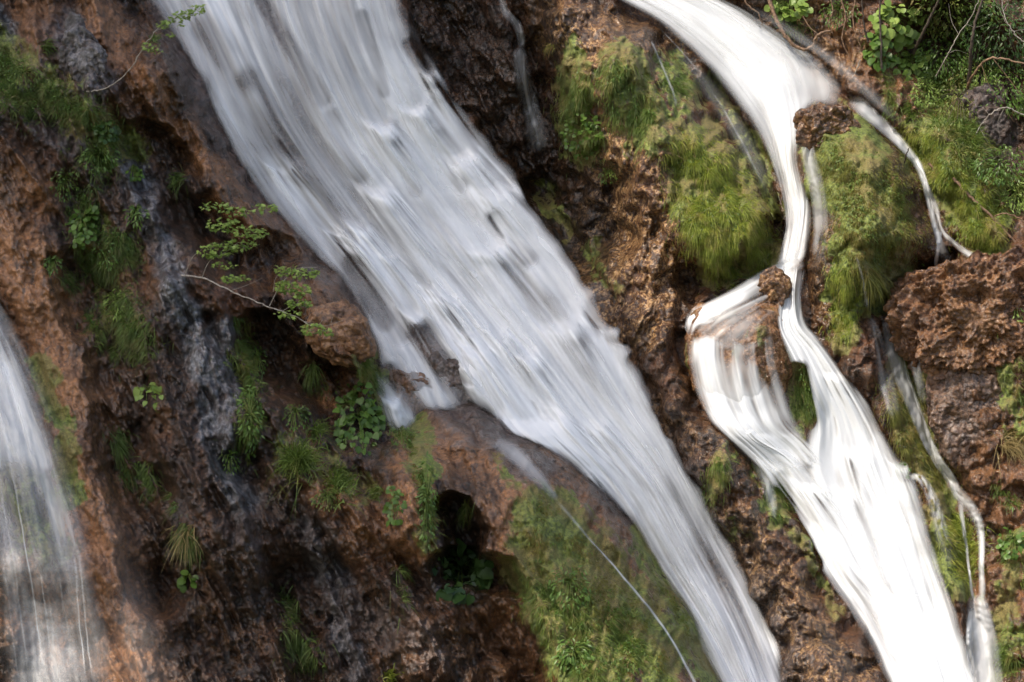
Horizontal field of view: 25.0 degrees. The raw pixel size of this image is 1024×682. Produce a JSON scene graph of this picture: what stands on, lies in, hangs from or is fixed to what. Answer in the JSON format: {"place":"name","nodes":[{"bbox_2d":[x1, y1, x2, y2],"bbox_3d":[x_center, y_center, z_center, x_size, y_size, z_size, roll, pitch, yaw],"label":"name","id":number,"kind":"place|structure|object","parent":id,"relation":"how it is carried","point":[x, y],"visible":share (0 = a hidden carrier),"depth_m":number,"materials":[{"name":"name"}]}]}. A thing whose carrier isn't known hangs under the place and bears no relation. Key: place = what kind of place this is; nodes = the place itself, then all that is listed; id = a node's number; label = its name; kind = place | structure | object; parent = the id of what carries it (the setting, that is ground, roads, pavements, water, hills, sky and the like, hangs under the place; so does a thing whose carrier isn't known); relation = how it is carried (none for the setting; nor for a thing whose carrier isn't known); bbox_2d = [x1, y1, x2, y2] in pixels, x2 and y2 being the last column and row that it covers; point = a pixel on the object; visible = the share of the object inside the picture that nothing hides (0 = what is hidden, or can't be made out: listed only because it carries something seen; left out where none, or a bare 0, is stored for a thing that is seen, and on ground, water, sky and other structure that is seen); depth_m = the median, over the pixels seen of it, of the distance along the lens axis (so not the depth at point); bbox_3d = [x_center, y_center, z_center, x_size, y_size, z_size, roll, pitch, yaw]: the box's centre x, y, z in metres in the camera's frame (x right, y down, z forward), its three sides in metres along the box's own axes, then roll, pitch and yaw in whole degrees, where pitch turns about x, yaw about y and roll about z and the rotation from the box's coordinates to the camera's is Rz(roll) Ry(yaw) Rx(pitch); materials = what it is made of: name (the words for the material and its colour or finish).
{"place":"outdoors","nodes":[
{"label":"outdoors","id":0,"kind":"place"},
{"bbox_2d":[0,35,139,165],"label":"hillside grass","id":1,"kind":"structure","parent":0,"point":[43,97],"depth_m":29.13,"materials":[{"name":"green plant"}]},
{"bbox_2d":[148,33,162,45],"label":"grass tuft","id":2,"kind":"object","parent":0,"point":[154,39],"visible":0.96,"depth_m":30.41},
{"bbox_2d":[0,0,1023,681],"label":"cliff","id":3,"kind":"structure","parent":0,"point":[88,586],"depth_m":28.98,"materials":[{"name":"stone"}]},
{"bbox_2d":[4,64,43,90],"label":"fern","id":4,"kind":"object","parent":3,"relation":"on","point":[22,71],"visible":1,"depth_m":29.20,"materials":[{"name":"green plant"}]},
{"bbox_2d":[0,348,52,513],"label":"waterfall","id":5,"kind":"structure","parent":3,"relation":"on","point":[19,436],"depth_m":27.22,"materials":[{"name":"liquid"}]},
{"bbox_2d":[37,34,58,55],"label":"grass tuft","id":6,"kind":"object","parent":3,"relation":"on","point":[49,45],"visible":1,"depth_m":29.58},
{"bbox_2d":[43,255,61,277],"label":"fern","id":7,"kind":"object","parent":3,"relation":"on","point":[50,262],"visible":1,"depth_m":28.55,"materials":[{"name":"green plant"}]},
{"bbox_2d":[49,169,78,202],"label":"fern","id":8,"kind":"object","parent":3,"relation":"attached to","point":[64,179],"visible":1,"depth_m":28.96,"materials":[{"name":"green plant"}]},
{"bbox_2d":[65,200,99,249],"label":"leafy plant","id":9,"kind":"object","parent":3,"relation":"on","point":[81,236],"visible":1,"depth_m":28.80,"materials":[{"name":"green plant"}]},
{"bbox_2d":[59,12,107,81],"bbox_3d":[-5.457,-3.642,29.507,0.640,1.108,0.638,0,0,0],"label":"standing rock","id":10,"kind":"object","parent":3,"relation":"on","point":[82,53],"visible":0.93,"depth_m":29.29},
{"bbox_2d":[79,142,119,175],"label":"leafy plant","id":11,"kind":"object","parent":3,"relation":"on","point":[98,154],"visible":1,"depth_m":29.13,"materials":[{"name":"green plant"}]},
{"bbox_2d":[91,240,117,276],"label":"fern","id":12,"kind":"object","parent":3,"relation":"on","point":[106,257],"visible":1,"depth_m":28.84,"materials":[{"name":"green plant"}]},
{"bbox_2d":[92,119,120,144],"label":"leafy plant","id":13,"kind":"object","parent":3,"relation":"on","point":[104,125],"visible":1,"depth_m":29.10,"materials":[{"name":"green plant"}]},
{"bbox_2d":[43,131,173,385],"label":"hanging grass","id":14,"kind":"structure","parent":3,"relation":"hanging from","point":[129,339],"depth_m":28.85,"materials":[{"name":"green plant"}]},
{"bbox_2d":[103,288,126,320],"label":"fern","id":15,"kind":"object","parent":3,"relation":"on","point":[114,301],"visible":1,"depth_m":28.72,"materials":[{"name":"green plant"}]},
{"bbox_2d":[125,164,144,181],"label":"leafy plant","id":16,"kind":"object","parent":3,"relation":"on","point":[138,175],"visible":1,"depth_m":29.42,"materials":[{"name":"green plant"}]},
{"bbox_2d":[123,204,149,231],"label":"leafy plant","id":17,"kind":"object","parent":3,"relation":"on","point":[136,215],"visible":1,"depth_m":28.86,"materials":[{"name":"green plant"}]},
{"bbox_2d":[86,4,204,91],"bbox_3d":[-4.593,-3.652,28.682,1.720,1.052,0.374,0,0,17],"label":"branch","id":18,"kind":"object","parent":3,"relation":"attached to","point":[189,13],"visible":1,"depth_m":28.55,"materials":[{"name":"brown plant"}]},
{"bbox_2d":[133,382,163,411],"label":"leafy plant","id":19,"kind":"object","parent":3,"relation":"on","point":[138,391],"visible":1,"depth_m":27.90,"materials":[{"name":"green plant"}]},
{"bbox_2d":[167,162,189,200],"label":"grass tuft","id":20,"kind":"object","parent":3,"relation":"on","point":[178,175],"visible":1,"depth_m":29.97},
{"bbox_2d":[159,523,203,571],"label":"grass tuft","id":21,"kind":"object","parent":3,"relation":"on","point":[185,533],"visible":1,"depth_m":26.74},
{"bbox_2d":[177,570,197,592],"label":"leafy plant","id":22,"kind":"object","parent":3,"relation":"on","point":[181,580],"visible":1,"depth_m":27.15,"materials":[{"name":"green plant"}]},
{"bbox_2d":[222,449,240,474],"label":"fern","id":23,"kind":"object","parent":3,"relation":"on","point":[231,456],"visible":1,"depth_m":27.51,"materials":[{"name":"green plant"}]},
{"bbox_2d":[235,385,266,459],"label":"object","id":24,"kind":"object","parent":3,"relation":"attached to","point":[247,422],"visible":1,"depth_m":27.57,"materials":[{"name":"green plant"}]},
{"bbox_2d":[249,341,267,378],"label":"fern","id":25,"kind":"object","parent":3,"relation":"on","point":[257,355],"visible":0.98,"depth_m":29.09,"materials":[{"name":"green plant"}]},
{"bbox_2d":[102,423,418,681],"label":"hanging grass","id":26,"kind":"structure","parent":3,"relation":"hanging from","point":[302,648],"depth_m":27.29,"materials":[{"name":"green plant"}]},
{"bbox_2d":[181,201,342,336],"bbox_3d":[-3.107,-0.867,27.775,2.238,1.652,0.462,0,0,22],"label":"branch","id":27,"kind":"object","parent":3,"relation":"attached to","point":[212,253],"visible":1,"depth_m":27.78,"materials":[{"name":"green plant"}]},
{"bbox_2d":[282,404,310,431],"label":"fern","id":28,"kind":"object","parent":3,"relation":"on","point":[297,411],"visible":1,"depth_m":28.12,"materials":[{"name":"green plant"}]},
{"bbox_2d":[264,426,339,517],"bbox_3d":[-2.454,1.601,27.489,1.152,1.241,1.114,0,0,-38],"label":"grass tuft","id":29,"kind":"object","parent":3,"relation":"on","point":[302,458],"visible":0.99,"depth_m":27.38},
{"bbox_2d":[297,361,328,395],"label":"grass tuft","id":30,"kind":"object","parent":3,"relation":"on","point":[312,371],"visible":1,"depth_m":29.43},
{"bbox_2d":[305,416,337,450],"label":"grass tuft","id":31,"kind":"object","parent":3,"relation":"on","point":[319,429],"visible":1,"depth_m":28.27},
{"bbox_2d":[309,490,343,511],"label":"fern","id":32,"kind":"object","parent":3,"relation":"on","point":[328,498],"visible":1,"depth_m":26.99,"materials":[{"name":"green plant"}]},
{"bbox_2d":[210,315,446,536],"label":"hanging grass","id":33,"kind":"structure","parent":3,"relation":"hanging from","point":[239,345],"depth_m":28.41,"materials":[{"name":"green plant"}]},
{"bbox_2d":[303,299,376,367],"bbox_3d":[-2.147,-0.098,28.870,0.921,0.860,0.691,0,0,0],"label":"rock","id":34,"kind":"object","parent":3,"relation":"on","point":[351,331],"visible":0.91,"depth_m":28.65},
{"bbox_2d":[322,456,368,514],"bbox_3d":[-2.016,1.765,27.410,0.728,0.805,1.130,0,0,0],"label":"grass tuft","id":35,"kind":"object","parent":3,"relation":"on","point":[339,480],"visible":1,"depth_m":27.43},
{"bbox_2d":[332,382,385,455],"bbox_3d":[-1.921,0.961,28.709,0.659,0.896,1.430,0,0,0],"label":"leafy plant","id":36,"kind":"object","parent":3,"relation":"on","point":[368,408],"visible":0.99,"depth_m":28.90,"materials":[{"name":"green plant"}]},
{"bbox_2d":[363,480,389,503],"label":"grass tuft","id":37,"kind":"object","parent":3,"relation":"on","point":[375,492],"visible":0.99,"depth_m":27.52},
{"bbox_2d":[379,663,403,681],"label":"grass tuft","id":38,"kind":"object","parent":3,"relation":"on","point":[388,674],"visible":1,"depth_m":26.95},
{"bbox_2d":[382,486,406,526],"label":"leafy plant","id":39,"kind":"object","parent":3,"relation":"on","point":[395,494],"visible":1,"depth_m":26.83,"materials":[{"name":"green plant"}]},
{"bbox_2d":[387,416,412,449],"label":"plant","id":40,"kind":"object","parent":3,"relation":"on","point":[401,426],"visible":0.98,"depth_m":28.91,"materials":[{"name":"green plant"}]},
{"bbox_2d":[392,369,444,417],"bbox_3d":[-1.143,0.802,29.657,0.797,0.879,0.260,0,0,0],"label":"rock","id":41,"kind":"object","parent":3,"relation":"on","point":[409,386],"visible":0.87,"depth_m":29.56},
{"bbox_2d":[415,451,438,549],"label":"leafy plant","id":42,"kind":"object","parent":3,"relation":"on","point":[427,494],"visible":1,"depth_m":26.97,"materials":[{"name":"green plant"}]},
{"bbox_2d":[429,350,473,406],"bbox_3d":[-0.663,0.629,29.739,0.806,1.031,0.288,0,0,0],"label":"rock","id":43,"kind":"object","parent":3,"relation":"on","point":[451,381],"visible":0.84,"depth_m":29.67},
{"bbox_2d":[432,538,493,605],"bbox_3d":[-0.662,2.753,27.793,0.890,0.740,1.738,0,0,0],"label":"leafy plant","id":44,"kind":"object","parent":3,"relation":"on","point":[480,572],"visible":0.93,"depth_m":27.84,"materials":[{"name":"green plant"}]},
{"bbox_2d":[455,498,474,531],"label":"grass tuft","id":45,"kind":"object","parent":3,"relation":"on","point":[463,513],"visible":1,"depth_m":27.90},
{"bbox_2d":[165,0,778,681],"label":"waterfall","id":46,"kind":"structure","parent":3,"relation":"on","point":[597,422],"depth_m":30.38,"materials":[{"name":"liquid"}]},
{"bbox_2d":[519,52,534,125],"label":"stream","id":47,"kind":"structure","parent":3,"relation":"attached to","point":[530,111],"depth_m":32.72,"materials":[{"name":"liquid"}]},
{"bbox_2d":[542,43,554,57],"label":"grass tuft","id":48,"kind":"object","parent":3,"relation":"on","point":[548,47],"visible":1,"depth_m":31.86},
{"bbox_2d":[548,565,590,611],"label":"leafy plant","id":49,"kind":"object","parent":3,"relation":"on","point":[573,581],"visible":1,"depth_m":26.58,"materials":[{"name":"green plant"}]},
{"bbox_2d":[551,635,594,674],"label":"leafy plant","id":50,"kind":"object","parent":3,"relation":"on","point":[576,649],"visible":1,"depth_m":26.19,"materials":[{"name":"green plant"}]},
{"bbox_2d":[560,111,602,159],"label":"leafy plant","id":51,"kind":"object","parent":3,"relation":"on","point":[579,132],"visible":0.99,"depth_m":31.53,"materials":[{"name":"green plant"}]},
{"bbox_2d":[501,549,663,681],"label":"hanging grass","id":52,"kind":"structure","parent":3,"relation":"hanging from","point":[579,633],"depth_m":26.52,"materials":[{"name":"green plant"}]},
{"bbox_2d":[487,473,711,681],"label":"mossy grass","id":53,"kind":"structure","parent":3,"relation":"on","point":[575,540],"depth_m":27.02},
{"bbox_2d":[598,168,617,184],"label":"fern","id":54,"kind":"object","parent":3,"relation":"on","point":[605,173],"visible":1,"depth_m":31.55,"materials":[{"name":"green plant"}]},
{"bbox_2d":[536,38,708,180],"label":"hanging grass","id":55,"kind":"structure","parent":3,"relation":"hanging from","point":[640,111],"depth_m":30.59,"materials":[{"name":"green plant"}]},
{"bbox_2d":[606,557,687,668],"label":"stream","id":56,"kind":"structure","parent":3,"relation":"on","point":[656,618],"depth_m":27.35,"materials":[{"name":"liquid"}]},
{"bbox_2d":[653,122,788,297],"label":"hanging grass","id":57,"kind":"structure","parent":3,"relation":"hanging from","point":[719,254],"depth_m":30.01,"materials":[{"name":"plant"}]},
{"bbox_2d":[628,0,818,263],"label":"waterfall","id":58,"kind":"structure","parent":3,"relation":"on","point":[761,68],"depth_m":31.67,"materials":[{"name":"liquid"}]},
{"bbox_2d":[684,298,791,416],"bbox_3d":[2.910,0.283,29.770,1.404,1.780,0.931,0,0,0],"label":"boulder","id":59,"kind":"object","parent":3,"relation":"on","point":[752,332],"visible":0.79,"depth_m":29.44,"materials":[{"name":"stone"}]},
{"bbox_2d":[754,265,791,307],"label":"rock","id":60,"kind":"object","parent":59,"relation":"on","point":[774,285],"visible":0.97,"depth_m":29.72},
{"bbox_2d":[687,260,813,468],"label":"waterfall","id":61,"kind":"structure","parent":3,"relation":"on","point":[734,415],"depth_m":29.23,"materials":[{"name":"liquid"}]},
{"bbox_2d":[700,365,816,528],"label":"mossy grass","id":62,"kind":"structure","parent":3,"relation":"on","point":[808,407],"depth_m":29.39,"materials":[{"name":"green plant"}]},
{"bbox_2d":[764,0,812,22],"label":"leafy plant","id":63,"kind":"object","parent":3,"relation":"on","point":[800,6],"visible":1,"depth_m":31.75,"materials":[{"name":"green plant"}]},
{"bbox_2d":[767,0,834,50],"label":"root","id":64,"kind":"object","parent":3,"relation":"attached to","point":[781,30],"visible":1,"depth_m":31.56,"materials":[{"name":"brown plant"}]},
{"bbox_2d":[799,362,812,390],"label":"fern","id":65,"kind":"object","parent":3,"relation":"on","point":[805,371],"visible":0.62,"depth_m":29.77,"materials":[{"name":"green plant"}]},
{"bbox_2d":[793,102,860,150],"bbox_3d":[4.186,-2.805,30.633,0.919,0.743,0.556,0,0,0],"label":"rock","id":66,"kind":"object","parent":3,"relation":"on","point":[813,124],"visible":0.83,"depth_m":30.47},
{"bbox_2d":[817,0,861,30],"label":"bush","id":67,"kind":"object","parent":3,"relation":"on","point":[836,9],"visible":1,"depth_m":31.70,"materials":[{"name":"green plant"}]},
{"bbox_2d":[818,256,870,346],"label":"mossy grass","id":68,"kind":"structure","parent":3,"relation":"on","point":[844,295],"depth_m":29.56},
{"bbox_2d":[829,0,860,58],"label":"root","id":69,"kind":"object","parent":3,"relation":"attached to","point":[845,22],"visible":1,"depth_m":31.58,"materials":[{"name":"brown plant"}]},
{"bbox_2d":[746,268,972,681],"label":"waterfall","id":70,"kind":"structure","parent":3,"relation":"on","point":[914,620],"depth_m":29.04,"materials":[{"name":"liquid"}]},
{"bbox_2d":[779,90,941,312],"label":"mossy grass","id":71,"kind":"structure","parent":3,"relation":"on","point":[839,164],"depth_m":29.64,"materials":[{"name":"plant"}]},
{"bbox_2d":[861,0,868,41],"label":"sapling","id":72,"kind":"object","parent":3,"relation":"on","point":[866,36],"visible":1,"depth_m":31.27,"materials":[{"name":"brown plant"}]},
{"bbox_2d":[858,263,895,313],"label":"grass tuft","id":73,"kind":"object","parent":3,"relation":"on","point":[878,281],"visible":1,"depth_m":29.35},
{"bbox_2d":[862,32,896,72],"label":"leafy plant","id":74,"kind":"object","parent":3,"relation":"on","point":[874,43],"visible":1,"depth_m":31.43,"materials":[{"name":"green plant"}]},
{"bbox_2d":[879,0,882,68],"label":"sapling","id":75,"kind":"object","parent":3,"relation":"on","point":[881,47],"visible":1,"depth_m":31.23,"materials":[{"name":"brown plant"}]},
{"bbox_2d":[769,0,1023,681],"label":"hillside grass","id":76,"kind":"structure","parent":3,"relation":"on","point":[1008,663],"depth_m":29.06,"materials":[{"name":"green plant"}]},
{"bbox_2d":[868,0,924,51],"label":"leafy plant","id":77,"kind":"object","parent":3,"relation":"on","point":[892,21],"visible":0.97,"depth_m":31.52,"materials":[{"name":"green plant"}]},
{"bbox_2d":[895,461,910,478],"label":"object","id":78,"kind":"object","parent":3,"relation":"on","point":[904,464],"visible":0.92,"depth_m":29.32,"materials":[{"name":"liquid"}]},
{"bbox_2d":[890,44,933,80],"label":"leafy plant","id":79,"kind":"object","parent":3,"relation":"on","point":[906,66],"visible":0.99,"depth_m":31.91,"materials":[{"name":"green plant"}]},
{"bbox_2d":[867,348,961,512],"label":"mossy grass","id":80,"kind":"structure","parent":3,"relation":"on","point":[909,451],"depth_m":29.49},
{"bbox_2d":[860,106,968,265],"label":"stream","id":81,"kind":"structure","parent":3,"relation":"attached to","point":[893,135],"depth_m":30.97,"materials":[{"name":"liquid"}]},
{"bbox_2d":[912,0,939,54],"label":"sapling","id":82,"kind":"object","parent":3,"relation":"on","point":[923,31],"visible":1,"depth_m":31.54,"materials":[{"name":"brown plant"}]},
{"bbox_2d":[908,77,946,109],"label":"bush","id":83,"kind":"object","parent":3,"relation":"on","point":[926,85],"visible":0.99,"depth_m":31.68,"materials":[{"name":"green plant"}]},
{"bbox_2d":[914,31,968,84],"bbox_3d":[5.984,-3.926,32.096,0.807,0.785,0.680,0,0,10],"label":"bush","id":84,"kind":"object","parent":3,"relation":"on","point":[943,68],"visible":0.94,"depth_m":32.03,"materials":[{"name":"green plant"}]},
{"bbox_2d":[897,364,990,681],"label":"stream","id":85,"kind":"structure","parent":3,"relation":"attached to","point":[980,631],"depth_m":28.50,"materials":[{"name":"liquid"}]},
{"bbox_2d":[876,111,1017,255],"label":"hillside grass","id":86,"kind":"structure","parent":3,"relation":"on","point":[954,196],"depth_m":30.41,"materials":[{"name":"plant"}]},
{"bbox_2d":[952,177,1015,242],"bbox_3d":[6.316,-1.566,30.251,1.093,1.174,0.070,0,0,2],"label":"stick","id":87,"kind":"object","parent":86,"relation":"on","point":[981,207],"visible":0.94,"depth_m":30.24,"materials":[{"name":"wood"}]},
{"bbox_2d":[906,0,997,41],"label":"bush","id":88,"kind":"object","parent":3,"relation":"on","point":[936,20],"visible":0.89,"depth_m":31.87,"materials":[{"name":"green plant"}]},
{"bbox_2d":[883,245,1023,379],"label":"boulder","id":89,"kind":"object","parent":3,"relation":"on","point":[941,320],"visible":0.94,"depth_m":29.31,"materials":[{"name":"stone"}]},
{"bbox_2d":[884,30,1023,246],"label":"hillside grass","id":90,"kind":"structure","parent":3,"relation":"on","point":[968,131],"depth_m":30.91,"materials":[{"name":"green plant"}]},
{"bbox_2d":[934,73,981,127],"bbox_3d":[6.122,-3.270,31.392,0.721,0.896,1.479,0,0,0],"label":"bush","id":91,"kind":"object","parent":3,"relation":"on","point":[944,105],"visible":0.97,"depth_m":31.57,"materials":[{"name":"green plant"}]},
{"bbox_2d":[937,142,979,174],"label":"bush","id":92,"kind":"object","parent":3,"relation":"on","point":[961,152],"visible":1,"depth_m":30.44,"materials":[{"name":"green plant"}]},
{"bbox_2d":[935,0,986,76],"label":"branch","id":93,"kind":"object","parent":3,"relation":"attached to","point":[956,38],"visible":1,"depth_m":31.31,"materials":[{"name":"brown plant"}]},
{"bbox_2d":[925,365,1002,470],"bbox_3d":[5.889,0.905,29.656,1.229,1.548,0.779,0,0,0],"label":"boulder","id":94,"kind":"object","parent":3,"relation":"on","point":[950,410],"visible":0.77,"depth_m":29.35,"materials":[{"name":"stone"}]},
{"bbox_2d":[926,498,1001,592],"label":"mossy grass","id":95,"kind":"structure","parent":3,"relation":"on","point":[968,550],"depth_m":29.07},
{"bbox_2d":[967,0,983,83],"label":"sapling","id":96,"kind":"object","parent":3,"relation":"on","point":[972,44],"visible":1,"depth_m":31.23,"materials":[{"name":"brown plant"}]},
{"bbox_2d":[961,59,1002,87],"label":"bush","id":97,"kind":"object","parent":3,"relation":"on","point":[985,70],"visible":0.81,"depth_m":31.90,"materials":[{"name":"green plant"}]},
{"bbox_2d":[962,83,1012,148],"bbox_3d":[6.498,-3.018,31.535,0.738,1.012,0.547,0,0,0],"label":"rock","id":98,"kind":"object","parent":3,"relation":"on","point":[979,96],"visible":0.8,"depth_m":31.36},
{"bbox_2d":[960,0,1023,71],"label":"bush","id":99,"kind":"object","parent":3,"relation":"on","point":[1003,38],"visible":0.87,"depth_m":31.50,"materials":[{"name":"green plant"}]},
{"bbox_2d":[966,56,1023,122],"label":"branch","id":100,"kind":"object","parent":3,"relation":"attached to","point":[975,72],"visible":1,"depth_m":31.09,"materials":[{"name":"brown plant"}]},
{"bbox_2d":[971,146,1023,188],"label":"bush","id":101,"kind":"object","parent":3,"relation":"on","point":[992,159],"visible":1,"depth_m":30.67,"materials":[{"name":"green plant"}]},
{"bbox_2d":[976,106,1023,140],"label":"branch","id":102,"kind":"object","parent":3,"relation":"attached to","point":[999,117],"visible":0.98,"depth_m":30.82,"materials":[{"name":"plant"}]},
{"bbox_2d":[981,66,1023,119],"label":"bush","id":103,"kind":"object","parent":3,"relation":"on","point":[1018,106],"visible":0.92,"depth_m":31.44,"materials":[{"name":"green plant"}]},
{"bbox_2d":[989,427,1023,478],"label":"grass tuft","id":104,"kind":"object","parent":3,"relation":"on","point":[1014,444],"visible":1,"depth_m":29.09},
{"bbox_2d":[996,527,1023,559],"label":"leafy plant","id":105,"kind":"object","parent":3,"relation":"on","point":[1019,542],"visible":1,"depth_m":28.73,"materials":[{"name":"green plant"}]},
{"bbox_2d":[1001,0,1023,41],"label":"branch","id":106,"kind":"object","parent":3,"relation":"attached to","point":[1007,22],"visible":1,"depth_m":30.23,"materials":[{"name":"grey plant"}]},
{"bbox_2d":[1002,179,1023,213],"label":"bush","id":107,"kind":"object","parent":3,"relation":"on","point":[1013,200],"visible":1,"depth_m":30.65,"materials":[{"name":"green plant"}]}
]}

